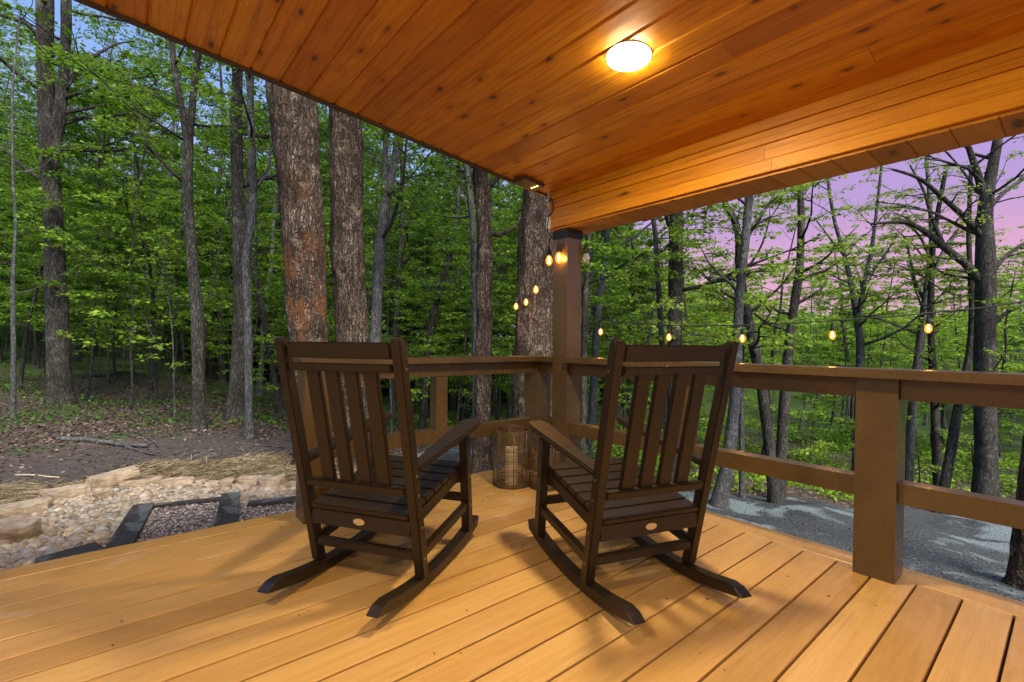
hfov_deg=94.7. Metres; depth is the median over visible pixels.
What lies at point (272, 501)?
landscape timber
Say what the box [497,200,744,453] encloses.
forest tree
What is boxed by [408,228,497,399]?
sapling
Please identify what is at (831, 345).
forest tree
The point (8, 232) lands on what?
sapling
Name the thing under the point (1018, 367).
forest tree
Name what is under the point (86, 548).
landscape timber
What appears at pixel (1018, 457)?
sapling
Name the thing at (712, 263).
forest tree
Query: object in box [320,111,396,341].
forest tree
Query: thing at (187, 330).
sapling
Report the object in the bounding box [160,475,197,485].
edging stone
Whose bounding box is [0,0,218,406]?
forest tree
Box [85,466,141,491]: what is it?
edging stone
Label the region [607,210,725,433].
forest tree
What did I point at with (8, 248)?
sapling
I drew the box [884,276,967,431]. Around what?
forest tree
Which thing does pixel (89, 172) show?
forest tree
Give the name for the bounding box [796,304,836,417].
sapling
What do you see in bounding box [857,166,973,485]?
forest tree
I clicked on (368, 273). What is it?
sapling
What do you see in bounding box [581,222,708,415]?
forest tree
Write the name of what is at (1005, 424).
sapling
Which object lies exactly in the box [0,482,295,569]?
river pebbles
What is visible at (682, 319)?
forest tree
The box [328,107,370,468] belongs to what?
forest tree
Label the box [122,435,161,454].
fallen branch
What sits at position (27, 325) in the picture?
sapling
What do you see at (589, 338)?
sapling
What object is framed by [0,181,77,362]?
sapling
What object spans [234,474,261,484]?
edging stone
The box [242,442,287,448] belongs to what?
fallen branch
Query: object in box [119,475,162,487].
edging stone
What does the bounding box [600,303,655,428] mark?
sapling
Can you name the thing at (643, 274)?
sapling
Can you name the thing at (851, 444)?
sapling
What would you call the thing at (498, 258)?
sapling
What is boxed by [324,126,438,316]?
forest tree
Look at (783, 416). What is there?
forest tree
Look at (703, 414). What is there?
sapling
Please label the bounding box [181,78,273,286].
forest tree
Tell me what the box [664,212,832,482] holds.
forest tree
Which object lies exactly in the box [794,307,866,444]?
sapling
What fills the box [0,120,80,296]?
sapling
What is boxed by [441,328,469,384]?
sapling
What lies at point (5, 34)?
forest tree
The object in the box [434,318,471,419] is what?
sapling
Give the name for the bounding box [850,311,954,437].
sapling
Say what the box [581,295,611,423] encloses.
sapling
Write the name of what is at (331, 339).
sapling
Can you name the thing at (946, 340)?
forest tree
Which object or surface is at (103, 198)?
sapling
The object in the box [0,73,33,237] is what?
forest tree
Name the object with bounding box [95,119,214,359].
forest tree
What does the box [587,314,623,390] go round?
sapling
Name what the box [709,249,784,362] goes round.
forest tree
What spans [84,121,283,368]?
sapling
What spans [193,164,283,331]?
forest tree
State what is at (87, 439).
fallen log
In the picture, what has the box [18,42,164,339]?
forest tree
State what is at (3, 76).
forest tree
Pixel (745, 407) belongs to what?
sapling
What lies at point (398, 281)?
forest tree
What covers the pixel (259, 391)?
forest tree
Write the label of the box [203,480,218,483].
edging stone
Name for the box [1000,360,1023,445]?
sapling
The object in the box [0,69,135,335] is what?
forest tree
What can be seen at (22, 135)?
forest tree
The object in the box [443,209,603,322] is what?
forest tree
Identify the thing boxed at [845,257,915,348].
sapling
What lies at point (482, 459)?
forest tree
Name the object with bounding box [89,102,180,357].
forest tree
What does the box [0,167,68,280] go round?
sapling
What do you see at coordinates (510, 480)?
lantern
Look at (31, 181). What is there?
sapling
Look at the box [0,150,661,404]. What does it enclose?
distant woodland
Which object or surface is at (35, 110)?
forest tree
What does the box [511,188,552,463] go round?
forest tree
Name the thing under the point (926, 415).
forest tree
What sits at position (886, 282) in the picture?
forest tree
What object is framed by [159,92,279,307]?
forest tree
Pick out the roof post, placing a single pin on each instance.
(566, 331)
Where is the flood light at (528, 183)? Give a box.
[513,175,544,191]
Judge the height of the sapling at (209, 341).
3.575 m
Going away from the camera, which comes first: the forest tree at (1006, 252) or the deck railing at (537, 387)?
the deck railing at (537, 387)
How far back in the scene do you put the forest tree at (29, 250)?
19.82 m
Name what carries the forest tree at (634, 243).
on the ground at (948, 536)
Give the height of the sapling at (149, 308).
6.684 m
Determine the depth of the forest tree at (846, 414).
25.67 m
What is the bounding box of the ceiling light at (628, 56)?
[606,41,651,70]
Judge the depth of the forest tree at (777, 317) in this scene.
15.25 m
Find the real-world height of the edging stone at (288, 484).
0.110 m
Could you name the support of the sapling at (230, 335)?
on the ground at (948, 536)
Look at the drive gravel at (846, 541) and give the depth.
6.48 m
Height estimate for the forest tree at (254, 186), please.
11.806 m
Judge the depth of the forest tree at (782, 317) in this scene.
24.09 m
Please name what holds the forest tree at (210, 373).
on the ground at (948, 536)
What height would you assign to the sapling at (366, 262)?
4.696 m
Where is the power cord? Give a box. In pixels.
[546,198,553,236]
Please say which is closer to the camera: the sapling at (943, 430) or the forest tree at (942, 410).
the sapling at (943, 430)
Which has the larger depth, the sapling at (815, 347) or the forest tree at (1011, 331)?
the sapling at (815, 347)
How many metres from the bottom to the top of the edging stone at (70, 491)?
0.125 m
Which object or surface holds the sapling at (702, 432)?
on the ground at (948, 536)
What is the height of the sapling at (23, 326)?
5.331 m
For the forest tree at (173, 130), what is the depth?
19.46 m
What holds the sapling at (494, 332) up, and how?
on the ground at (948, 536)
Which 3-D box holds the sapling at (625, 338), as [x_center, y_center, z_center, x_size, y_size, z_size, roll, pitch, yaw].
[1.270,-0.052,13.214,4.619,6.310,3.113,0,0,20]
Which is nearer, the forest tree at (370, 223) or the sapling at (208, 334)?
the sapling at (208, 334)
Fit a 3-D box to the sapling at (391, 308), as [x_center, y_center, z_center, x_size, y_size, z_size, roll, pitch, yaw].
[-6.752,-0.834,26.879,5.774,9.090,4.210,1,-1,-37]
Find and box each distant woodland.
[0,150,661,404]
[590,232,1023,398]
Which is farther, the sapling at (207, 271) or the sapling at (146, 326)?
the sapling at (146, 326)
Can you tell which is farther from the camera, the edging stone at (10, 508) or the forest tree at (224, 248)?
the forest tree at (224, 248)
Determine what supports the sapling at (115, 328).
on the ground at (948, 536)
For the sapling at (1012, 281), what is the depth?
32.37 m
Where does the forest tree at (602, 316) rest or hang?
on the ground at (948, 536)
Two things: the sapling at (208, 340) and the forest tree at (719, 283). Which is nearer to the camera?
the sapling at (208, 340)
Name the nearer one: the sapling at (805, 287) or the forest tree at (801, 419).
the forest tree at (801, 419)
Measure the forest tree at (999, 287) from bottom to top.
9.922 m
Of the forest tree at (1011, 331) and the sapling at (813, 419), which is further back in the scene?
the forest tree at (1011, 331)
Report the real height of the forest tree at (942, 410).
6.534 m
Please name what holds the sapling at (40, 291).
on the ground at (948, 536)
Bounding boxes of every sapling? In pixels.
[0,34,284,390]
[0,116,128,389]
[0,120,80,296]
[0,126,103,290]
[0,147,81,287]
[0,150,111,350]
[0,166,102,368]
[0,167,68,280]
[0,180,174,400]
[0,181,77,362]
[0,188,110,364]
[0,194,119,377]
[0,223,41,312]
[0,250,75,349]
[0,275,43,360]
[0,285,42,315]
[0,286,26,349]
[2,110,35,194]
[7,117,164,355]
[8,245,67,356]
[15,124,252,403]
[27,191,121,345]
[33,229,122,347]
[33,232,118,356]
[37,243,124,365]
[39,96,227,408]
[66,190,182,377]
[66,221,177,383]
[74,264,125,367]
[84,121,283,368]
[87,266,157,368]
[88,224,207,422]
[88,306,119,351]
[91,227,147,358]
[97,188,225,377]
[109,281,159,369]
[113,158,231,372]
[113,214,218,374]
[126,276,168,355]
[166,284,208,365]
[170,288,231,373]
[170,292,226,347]
[173,276,230,355]
[184,311,231,382]
[188,220,283,363]
[188,279,255,386]
[202,171,327,368]
[209,215,334,389]
[223,275,272,344]
[225,274,266,377]
[231,293,283,399]
[250,205,383,341]
[253,246,332,362]
[259,305,286,402]
[274,290,333,338]
[285,249,373,331]
[321,158,419,354]
[363,218,463,432]
[366,260,441,345]
[367,247,442,409]
[370,308,421,425]
[382,245,492,381]
[392,265,471,425]
[399,264,468,414]
[406,242,509,400]
[407,206,517,414]
[407,212,517,446]
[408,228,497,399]
[415,158,518,438]
[415,266,471,419]
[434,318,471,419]
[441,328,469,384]
[444,315,467,389]
[449,219,518,349]
[451,305,515,383]
[457,289,513,419]
[471,232,639,395]
[491,330,511,416]
[492,224,660,357]
[497,277,517,335]
[508,255,632,389]
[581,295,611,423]
[581,295,638,412]
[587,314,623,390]
[600,227,665,410]
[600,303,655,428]
[618,379,647,429]
[646,330,707,430]
[648,324,705,403]
[689,405,727,472]
[697,286,732,393]
[698,397,711,443]
[699,357,753,447]
[744,324,838,455]
[744,340,778,424]
[756,268,802,332]
[770,339,839,461]
[775,296,911,466]
[780,312,815,363]
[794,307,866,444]
[795,323,834,400]
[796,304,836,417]
[799,268,848,348]
[805,397,843,434]
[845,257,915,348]
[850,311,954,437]
[865,314,912,365]
[866,344,911,408]
[879,343,973,482]
[893,275,922,327]
[912,255,1004,348]
[936,264,973,320]
[940,370,972,430]
[947,345,1023,469]
[951,254,1023,362]
[997,282,1023,360]
[998,256,1023,305]
[998,418,1023,458]
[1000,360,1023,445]
[1000,411,1023,437]
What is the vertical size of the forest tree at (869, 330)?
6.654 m
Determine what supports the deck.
on the ground at (948, 536)
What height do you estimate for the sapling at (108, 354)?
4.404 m
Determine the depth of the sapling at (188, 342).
25.29 m
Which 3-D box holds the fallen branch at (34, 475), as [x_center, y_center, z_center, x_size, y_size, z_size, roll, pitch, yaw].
[-4.816,1.372,4.797,0.503,0.029,0.039,0,0,6]
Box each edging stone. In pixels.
[0,497,48,518]
[0,512,34,545]
[37,485,89,502]
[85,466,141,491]
[94,489,115,499]
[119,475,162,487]
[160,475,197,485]
[194,478,205,483]
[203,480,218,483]
[218,477,234,484]
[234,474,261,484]
[259,473,288,487]
[284,480,295,488]
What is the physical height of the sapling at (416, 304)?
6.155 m
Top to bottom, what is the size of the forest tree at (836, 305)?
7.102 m
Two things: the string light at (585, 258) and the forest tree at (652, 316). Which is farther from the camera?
the forest tree at (652, 316)
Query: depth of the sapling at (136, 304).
7.60 m
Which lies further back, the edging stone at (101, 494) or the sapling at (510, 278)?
the sapling at (510, 278)
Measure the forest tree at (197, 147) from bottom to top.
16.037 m
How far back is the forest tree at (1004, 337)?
12.66 m
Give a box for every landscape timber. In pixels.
[35,542,105,562]
[104,502,154,548]
[153,497,219,509]
[214,491,239,526]
[247,496,295,508]
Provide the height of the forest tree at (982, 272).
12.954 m
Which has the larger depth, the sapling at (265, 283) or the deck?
the sapling at (265, 283)
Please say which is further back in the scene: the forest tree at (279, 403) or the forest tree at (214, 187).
the forest tree at (214, 187)
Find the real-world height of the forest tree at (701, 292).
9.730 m
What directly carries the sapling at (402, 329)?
on the ground at (948, 536)
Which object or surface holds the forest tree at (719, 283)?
on the ground at (948, 536)
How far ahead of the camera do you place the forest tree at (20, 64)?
28.02 m
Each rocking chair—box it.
[257,337,480,618]
[528,339,751,624]
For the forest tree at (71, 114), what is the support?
on the ground at (948, 536)
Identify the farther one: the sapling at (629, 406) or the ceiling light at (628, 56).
the sapling at (629, 406)
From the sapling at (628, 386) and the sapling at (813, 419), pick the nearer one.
the sapling at (813, 419)
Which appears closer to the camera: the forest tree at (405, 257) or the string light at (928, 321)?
the string light at (928, 321)
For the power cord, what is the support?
hanging from the porch roof
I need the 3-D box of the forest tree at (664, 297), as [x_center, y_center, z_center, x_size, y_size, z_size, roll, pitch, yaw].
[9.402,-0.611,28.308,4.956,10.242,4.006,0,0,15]
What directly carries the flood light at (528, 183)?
attached to the porch roof
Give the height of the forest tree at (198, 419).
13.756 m
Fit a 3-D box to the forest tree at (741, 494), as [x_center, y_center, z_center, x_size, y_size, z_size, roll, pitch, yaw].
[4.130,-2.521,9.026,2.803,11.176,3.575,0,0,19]
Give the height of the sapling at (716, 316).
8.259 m
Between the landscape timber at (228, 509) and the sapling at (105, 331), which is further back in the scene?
the sapling at (105, 331)
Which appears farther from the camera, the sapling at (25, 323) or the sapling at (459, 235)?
the sapling at (25, 323)
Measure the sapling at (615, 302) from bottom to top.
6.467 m
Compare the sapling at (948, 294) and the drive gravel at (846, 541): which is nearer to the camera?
the drive gravel at (846, 541)
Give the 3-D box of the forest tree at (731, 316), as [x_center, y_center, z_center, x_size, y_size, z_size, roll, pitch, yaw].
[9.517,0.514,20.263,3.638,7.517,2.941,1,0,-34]
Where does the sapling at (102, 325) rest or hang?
on the ground at (948, 536)
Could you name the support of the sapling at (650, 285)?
on the ground at (948, 536)
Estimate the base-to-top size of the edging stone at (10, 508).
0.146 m
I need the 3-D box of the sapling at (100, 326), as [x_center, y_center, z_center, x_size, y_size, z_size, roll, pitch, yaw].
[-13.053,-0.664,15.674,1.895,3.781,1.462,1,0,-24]
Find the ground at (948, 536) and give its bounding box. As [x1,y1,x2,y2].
[0,278,1023,601]
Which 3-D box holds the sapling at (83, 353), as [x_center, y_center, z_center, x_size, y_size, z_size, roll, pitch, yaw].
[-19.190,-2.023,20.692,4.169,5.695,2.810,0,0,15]
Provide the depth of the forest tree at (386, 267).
30.75 m
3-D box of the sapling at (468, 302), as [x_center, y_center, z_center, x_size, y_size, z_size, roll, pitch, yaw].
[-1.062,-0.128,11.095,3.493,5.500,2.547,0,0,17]
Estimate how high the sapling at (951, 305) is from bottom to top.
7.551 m
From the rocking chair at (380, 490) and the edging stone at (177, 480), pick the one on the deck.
the rocking chair at (380, 490)
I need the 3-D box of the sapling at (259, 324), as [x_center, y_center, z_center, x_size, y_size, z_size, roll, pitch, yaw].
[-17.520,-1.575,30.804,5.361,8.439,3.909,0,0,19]
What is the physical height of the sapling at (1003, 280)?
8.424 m
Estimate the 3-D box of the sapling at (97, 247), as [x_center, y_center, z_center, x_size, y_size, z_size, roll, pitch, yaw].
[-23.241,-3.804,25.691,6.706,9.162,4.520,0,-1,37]
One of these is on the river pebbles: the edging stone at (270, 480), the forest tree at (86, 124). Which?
the edging stone at (270, 480)
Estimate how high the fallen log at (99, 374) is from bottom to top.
0.304 m
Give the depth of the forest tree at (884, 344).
16.68 m
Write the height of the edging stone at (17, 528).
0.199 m
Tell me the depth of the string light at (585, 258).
3.98 m
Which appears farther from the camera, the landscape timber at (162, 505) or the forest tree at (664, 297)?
the forest tree at (664, 297)
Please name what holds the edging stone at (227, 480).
on the river pebbles
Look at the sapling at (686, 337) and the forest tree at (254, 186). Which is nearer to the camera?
the forest tree at (254, 186)
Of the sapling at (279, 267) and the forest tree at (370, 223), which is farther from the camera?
the forest tree at (370, 223)
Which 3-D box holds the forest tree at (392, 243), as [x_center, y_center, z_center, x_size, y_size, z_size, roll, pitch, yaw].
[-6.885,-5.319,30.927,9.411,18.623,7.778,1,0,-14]
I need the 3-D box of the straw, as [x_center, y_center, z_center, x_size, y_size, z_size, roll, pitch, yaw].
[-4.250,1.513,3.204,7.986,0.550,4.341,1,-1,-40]
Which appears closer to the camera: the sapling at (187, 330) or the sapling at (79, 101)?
the sapling at (79, 101)
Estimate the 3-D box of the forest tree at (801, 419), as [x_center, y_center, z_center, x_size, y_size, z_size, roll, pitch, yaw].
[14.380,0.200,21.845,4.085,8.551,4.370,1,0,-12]
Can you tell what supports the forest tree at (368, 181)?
on the ground at (948, 536)
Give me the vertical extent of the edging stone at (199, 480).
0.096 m
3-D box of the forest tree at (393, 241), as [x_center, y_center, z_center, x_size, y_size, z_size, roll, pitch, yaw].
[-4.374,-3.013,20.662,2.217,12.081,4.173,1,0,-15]
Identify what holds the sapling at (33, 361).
on the ground at (948, 536)
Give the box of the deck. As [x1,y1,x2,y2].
[0,463,1023,681]
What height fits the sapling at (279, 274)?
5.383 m
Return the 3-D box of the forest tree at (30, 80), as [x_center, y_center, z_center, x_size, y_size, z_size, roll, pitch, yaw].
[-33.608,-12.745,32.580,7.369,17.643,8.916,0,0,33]
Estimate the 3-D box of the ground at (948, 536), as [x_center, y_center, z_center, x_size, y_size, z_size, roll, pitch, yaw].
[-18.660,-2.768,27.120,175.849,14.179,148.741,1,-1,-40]
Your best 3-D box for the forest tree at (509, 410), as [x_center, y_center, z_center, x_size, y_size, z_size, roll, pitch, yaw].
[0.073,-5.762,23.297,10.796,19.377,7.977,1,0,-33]
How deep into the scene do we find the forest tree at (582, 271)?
29.95 m
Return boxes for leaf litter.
[0,370,594,481]
[389,425,1016,513]
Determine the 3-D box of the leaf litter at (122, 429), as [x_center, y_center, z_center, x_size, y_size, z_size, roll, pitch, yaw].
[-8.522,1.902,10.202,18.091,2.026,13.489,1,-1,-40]
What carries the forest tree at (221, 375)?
on the ground at (948, 536)
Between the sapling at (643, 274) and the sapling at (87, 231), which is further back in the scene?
the sapling at (87, 231)
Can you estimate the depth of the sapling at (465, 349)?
23.93 m
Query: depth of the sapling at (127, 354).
20.61 m
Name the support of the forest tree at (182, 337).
on the ground at (948, 536)
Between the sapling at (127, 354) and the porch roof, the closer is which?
the porch roof
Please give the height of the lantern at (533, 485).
0.292 m
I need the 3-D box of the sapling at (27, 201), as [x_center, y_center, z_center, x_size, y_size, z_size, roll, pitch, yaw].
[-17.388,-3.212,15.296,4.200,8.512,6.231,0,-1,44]
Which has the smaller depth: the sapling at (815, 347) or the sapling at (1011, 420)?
the sapling at (1011, 420)
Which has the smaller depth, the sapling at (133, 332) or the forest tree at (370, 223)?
the sapling at (133, 332)
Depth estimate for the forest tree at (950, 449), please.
10.46 m
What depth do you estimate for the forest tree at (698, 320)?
18.95 m
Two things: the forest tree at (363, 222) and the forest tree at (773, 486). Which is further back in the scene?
the forest tree at (363, 222)
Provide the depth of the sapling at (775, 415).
18.21 m
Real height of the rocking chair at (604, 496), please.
1.061 m
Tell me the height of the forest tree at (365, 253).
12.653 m
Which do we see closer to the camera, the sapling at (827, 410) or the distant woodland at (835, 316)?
the sapling at (827, 410)
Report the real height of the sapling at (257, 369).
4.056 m
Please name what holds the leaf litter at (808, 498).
on the ground at (948, 536)
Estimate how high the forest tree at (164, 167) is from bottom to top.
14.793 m
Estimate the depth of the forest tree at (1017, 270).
17.03 m
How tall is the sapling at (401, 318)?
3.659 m
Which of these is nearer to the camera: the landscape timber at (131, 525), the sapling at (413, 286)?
the landscape timber at (131, 525)
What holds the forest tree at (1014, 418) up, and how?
on the ground at (948, 536)
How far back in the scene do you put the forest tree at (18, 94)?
21.28 m
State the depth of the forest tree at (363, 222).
20.74 m
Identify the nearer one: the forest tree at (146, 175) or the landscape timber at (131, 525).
the landscape timber at (131, 525)
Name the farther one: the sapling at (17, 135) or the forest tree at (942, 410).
the sapling at (17, 135)
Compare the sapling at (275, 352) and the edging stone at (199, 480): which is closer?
the edging stone at (199, 480)
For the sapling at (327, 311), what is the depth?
18.40 m
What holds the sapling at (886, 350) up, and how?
on the ground at (948, 536)
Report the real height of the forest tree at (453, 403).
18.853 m
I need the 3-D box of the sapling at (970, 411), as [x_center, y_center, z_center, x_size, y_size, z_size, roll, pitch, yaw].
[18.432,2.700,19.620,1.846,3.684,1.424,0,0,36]
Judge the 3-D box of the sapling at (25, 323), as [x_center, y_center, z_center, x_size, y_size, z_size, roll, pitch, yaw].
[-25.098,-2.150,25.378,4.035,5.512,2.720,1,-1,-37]
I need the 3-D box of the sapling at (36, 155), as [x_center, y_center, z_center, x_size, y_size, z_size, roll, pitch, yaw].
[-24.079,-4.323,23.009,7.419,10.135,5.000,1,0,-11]
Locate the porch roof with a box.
[73,0,1023,233]
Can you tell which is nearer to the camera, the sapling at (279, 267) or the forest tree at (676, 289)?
the forest tree at (676, 289)
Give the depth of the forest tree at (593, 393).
11.65 m
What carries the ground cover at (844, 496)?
on the ground at (948, 536)
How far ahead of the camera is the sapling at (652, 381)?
15.62 m
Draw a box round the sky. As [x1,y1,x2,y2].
[0,0,1023,347]
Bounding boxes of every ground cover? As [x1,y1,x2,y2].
[0,358,620,457]
[413,410,1020,503]
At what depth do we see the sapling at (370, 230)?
15.30 m
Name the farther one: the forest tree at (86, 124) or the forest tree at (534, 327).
the forest tree at (86, 124)
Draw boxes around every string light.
[511,237,589,307]
[581,300,1023,338]
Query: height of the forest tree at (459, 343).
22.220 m
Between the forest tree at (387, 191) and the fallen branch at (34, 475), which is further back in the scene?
the forest tree at (387, 191)
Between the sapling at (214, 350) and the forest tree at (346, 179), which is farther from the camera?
the sapling at (214, 350)
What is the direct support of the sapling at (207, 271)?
on the ground at (948, 536)
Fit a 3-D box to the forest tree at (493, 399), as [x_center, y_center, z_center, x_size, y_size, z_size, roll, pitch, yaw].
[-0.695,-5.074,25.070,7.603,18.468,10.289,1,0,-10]
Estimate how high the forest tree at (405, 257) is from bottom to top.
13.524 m
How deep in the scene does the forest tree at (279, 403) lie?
11.45 m
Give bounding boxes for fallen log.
[58,436,148,446]
[87,371,137,376]
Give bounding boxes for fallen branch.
[14,474,59,477]
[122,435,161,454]
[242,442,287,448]
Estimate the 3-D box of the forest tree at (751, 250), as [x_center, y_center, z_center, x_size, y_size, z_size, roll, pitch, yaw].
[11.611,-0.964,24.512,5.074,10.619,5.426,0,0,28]
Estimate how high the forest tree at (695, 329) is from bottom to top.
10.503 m
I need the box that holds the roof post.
[552,228,582,463]
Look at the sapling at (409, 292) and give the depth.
17.11 m
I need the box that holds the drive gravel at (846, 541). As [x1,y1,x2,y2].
[389,448,1023,600]
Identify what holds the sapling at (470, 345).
on the ground at (948, 536)
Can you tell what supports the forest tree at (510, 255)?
on the ground at (948, 536)
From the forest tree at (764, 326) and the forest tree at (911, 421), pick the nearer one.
the forest tree at (911, 421)
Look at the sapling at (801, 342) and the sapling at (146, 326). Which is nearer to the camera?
the sapling at (146, 326)
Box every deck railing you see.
[293,356,550,524]
[536,356,1023,584]
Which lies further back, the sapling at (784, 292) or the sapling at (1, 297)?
the sapling at (784, 292)
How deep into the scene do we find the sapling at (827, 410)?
19.82 m
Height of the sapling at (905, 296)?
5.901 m
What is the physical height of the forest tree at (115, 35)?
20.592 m
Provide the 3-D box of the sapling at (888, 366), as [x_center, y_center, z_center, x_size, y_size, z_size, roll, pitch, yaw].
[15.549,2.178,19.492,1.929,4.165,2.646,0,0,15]
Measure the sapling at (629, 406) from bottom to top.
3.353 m
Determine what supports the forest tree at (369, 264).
on the ground at (948, 536)
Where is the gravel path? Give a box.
[139,504,294,539]
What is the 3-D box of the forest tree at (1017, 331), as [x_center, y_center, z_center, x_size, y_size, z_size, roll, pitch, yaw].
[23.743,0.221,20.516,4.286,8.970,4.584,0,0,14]
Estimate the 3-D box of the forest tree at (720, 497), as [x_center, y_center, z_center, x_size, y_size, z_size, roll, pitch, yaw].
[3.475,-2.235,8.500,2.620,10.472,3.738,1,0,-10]
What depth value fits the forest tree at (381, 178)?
34.31 m
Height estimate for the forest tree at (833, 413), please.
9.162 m
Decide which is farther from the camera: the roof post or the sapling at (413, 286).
the sapling at (413, 286)
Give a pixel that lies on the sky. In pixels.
(1012, 210)
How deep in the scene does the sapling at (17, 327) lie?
19.39 m
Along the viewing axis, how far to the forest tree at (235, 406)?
8.21 m
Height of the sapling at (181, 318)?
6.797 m
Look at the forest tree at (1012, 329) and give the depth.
18.40 m
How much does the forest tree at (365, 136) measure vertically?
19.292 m
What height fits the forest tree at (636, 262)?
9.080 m
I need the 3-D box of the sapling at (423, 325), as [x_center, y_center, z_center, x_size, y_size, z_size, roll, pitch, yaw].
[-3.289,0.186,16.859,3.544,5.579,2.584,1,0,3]
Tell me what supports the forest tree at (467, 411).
on the ground at (948, 536)
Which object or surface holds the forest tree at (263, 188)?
on the ground at (948, 536)
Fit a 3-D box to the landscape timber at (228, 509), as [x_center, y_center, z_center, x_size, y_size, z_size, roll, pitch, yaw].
[-2.097,1.400,3.466,0.140,0.200,1.336,1,0,-29]
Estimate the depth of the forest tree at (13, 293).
8.32 m
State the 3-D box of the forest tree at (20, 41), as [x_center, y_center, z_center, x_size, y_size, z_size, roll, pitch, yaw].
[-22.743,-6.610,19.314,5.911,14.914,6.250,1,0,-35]
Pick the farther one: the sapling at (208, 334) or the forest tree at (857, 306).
the sapling at (208, 334)
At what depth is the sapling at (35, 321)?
10.60 m
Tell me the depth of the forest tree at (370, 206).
22.15 m
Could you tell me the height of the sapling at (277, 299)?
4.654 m
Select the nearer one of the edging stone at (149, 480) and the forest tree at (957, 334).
the edging stone at (149, 480)
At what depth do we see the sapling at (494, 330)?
17.84 m
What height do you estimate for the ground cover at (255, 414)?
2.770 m
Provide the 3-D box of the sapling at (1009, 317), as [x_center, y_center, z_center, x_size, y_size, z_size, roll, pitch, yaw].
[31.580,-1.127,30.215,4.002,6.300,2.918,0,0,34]
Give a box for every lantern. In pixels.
[492,424,530,489]
[529,444,559,490]
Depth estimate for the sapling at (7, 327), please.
24.18 m
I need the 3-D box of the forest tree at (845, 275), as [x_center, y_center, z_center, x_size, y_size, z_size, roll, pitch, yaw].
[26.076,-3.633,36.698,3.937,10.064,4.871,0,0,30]
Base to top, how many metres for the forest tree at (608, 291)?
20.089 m
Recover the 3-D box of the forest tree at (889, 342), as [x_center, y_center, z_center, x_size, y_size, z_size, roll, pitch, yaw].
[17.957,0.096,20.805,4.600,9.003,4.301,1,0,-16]
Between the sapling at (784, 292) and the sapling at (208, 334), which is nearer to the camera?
the sapling at (208, 334)
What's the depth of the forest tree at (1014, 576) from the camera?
5.20 m
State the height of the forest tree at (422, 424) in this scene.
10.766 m
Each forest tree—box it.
[0,0,121,419]
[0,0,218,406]
[0,0,318,430]
[0,3,163,261]
[0,8,125,351]
[0,15,65,176]
[0,23,79,195]
[0,30,186,361]
[0,36,38,256]
[0,37,39,251]
[0,50,179,360]
[0,56,37,249]
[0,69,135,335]
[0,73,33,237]
[0,86,101,231]
[0,104,74,238]
[1,62,86,282]
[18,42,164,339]
[33,42,174,304]
[39,120,205,273]
[61,58,128,269]
[85,12,262,367]
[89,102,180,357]
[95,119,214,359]
[97,116,225,371]
[98,72,284,295]
[108,80,266,380]
[114,39,329,382]
[124,68,208,282]
[155,155,232,370]
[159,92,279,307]
[163,67,325,311]
[167,103,331,390]
[168,57,274,438]
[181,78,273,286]
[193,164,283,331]
[194,72,375,395]
[195,72,327,414]
[205,105,376,311]
[206,104,419,300]
[223,68,328,420]
[243,113,280,230]
[257,124,438,304]
[263,102,404,320]
[265,81,339,473]
[274,140,422,297]
[277,109,470,413]
[319,106,467,324]
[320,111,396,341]
[320,123,498,341]
[321,130,378,335]
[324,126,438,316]
[326,171,390,327]
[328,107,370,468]
[364,133,461,386]
[364,147,522,418]
[365,141,512,408]
[366,147,417,330]
[366,154,517,410]
[369,160,466,401]
[375,163,470,388]
[378,148,500,429]
[379,152,501,466]
[387,142,434,270]
[407,156,521,417]
[432,167,522,414]
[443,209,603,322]
[459,184,590,314]
[468,167,521,473]
[495,184,722,456]
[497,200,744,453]
[504,189,612,335]
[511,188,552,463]
[515,223,682,416]
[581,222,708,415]
[581,228,646,351]
[582,231,666,411]
[589,228,705,413]
[599,219,717,420]
[602,256,683,408]
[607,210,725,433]
[628,243,707,344]
[634,256,706,344]
[650,181,817,497]
[651,223,766,354]
[654,196,766,509]
[654,211,778,346]
[661,269,709,341]
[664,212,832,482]
[682,261,722,335]
[683,174,882,499]
[683,178,827,503]
[689,220,786,343]
[692,266,770,353]
[697,256,748,335]
[700,187,838,454]
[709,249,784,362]
[727,247,807,423]
[754,166,1006,493]
[762,252,874,433]
[764,220,912,432]
[802,157,1011,481]
[806,252,910,424]
[812,280,904,422]
[818,234,880,338]
[819,264,907,368]
[823,287,882,431]
[824,284,912,368]
[827,236,961,370]
[848,135,1023,496]
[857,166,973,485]
[870,247,1002,367]
[878,247,1002,425]
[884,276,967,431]
[887,150,1023,514]
[900,286,972,446]
[910,290,972,445]
[919,271,1017,465]
[935,252,1023,424]
[936,222,1023,465]
[941,239,1023,356]
[996,225,1023,335]
[997,265,1023,371]
[997,291,1022,433]
[997,292,1023,372]
[998,299,1023,426]
[1001,434,1023,590]
[1004,246,1023,279]
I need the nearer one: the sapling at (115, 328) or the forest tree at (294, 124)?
the forest tree at (294, 124)
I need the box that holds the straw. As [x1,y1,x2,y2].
[0,447,356,501]
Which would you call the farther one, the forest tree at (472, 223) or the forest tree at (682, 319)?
the forest tree at (682, 319)
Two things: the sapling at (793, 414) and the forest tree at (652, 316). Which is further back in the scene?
the forest tree at (652, 316)
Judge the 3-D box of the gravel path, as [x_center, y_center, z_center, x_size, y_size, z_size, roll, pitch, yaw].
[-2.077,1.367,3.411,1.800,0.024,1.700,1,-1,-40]

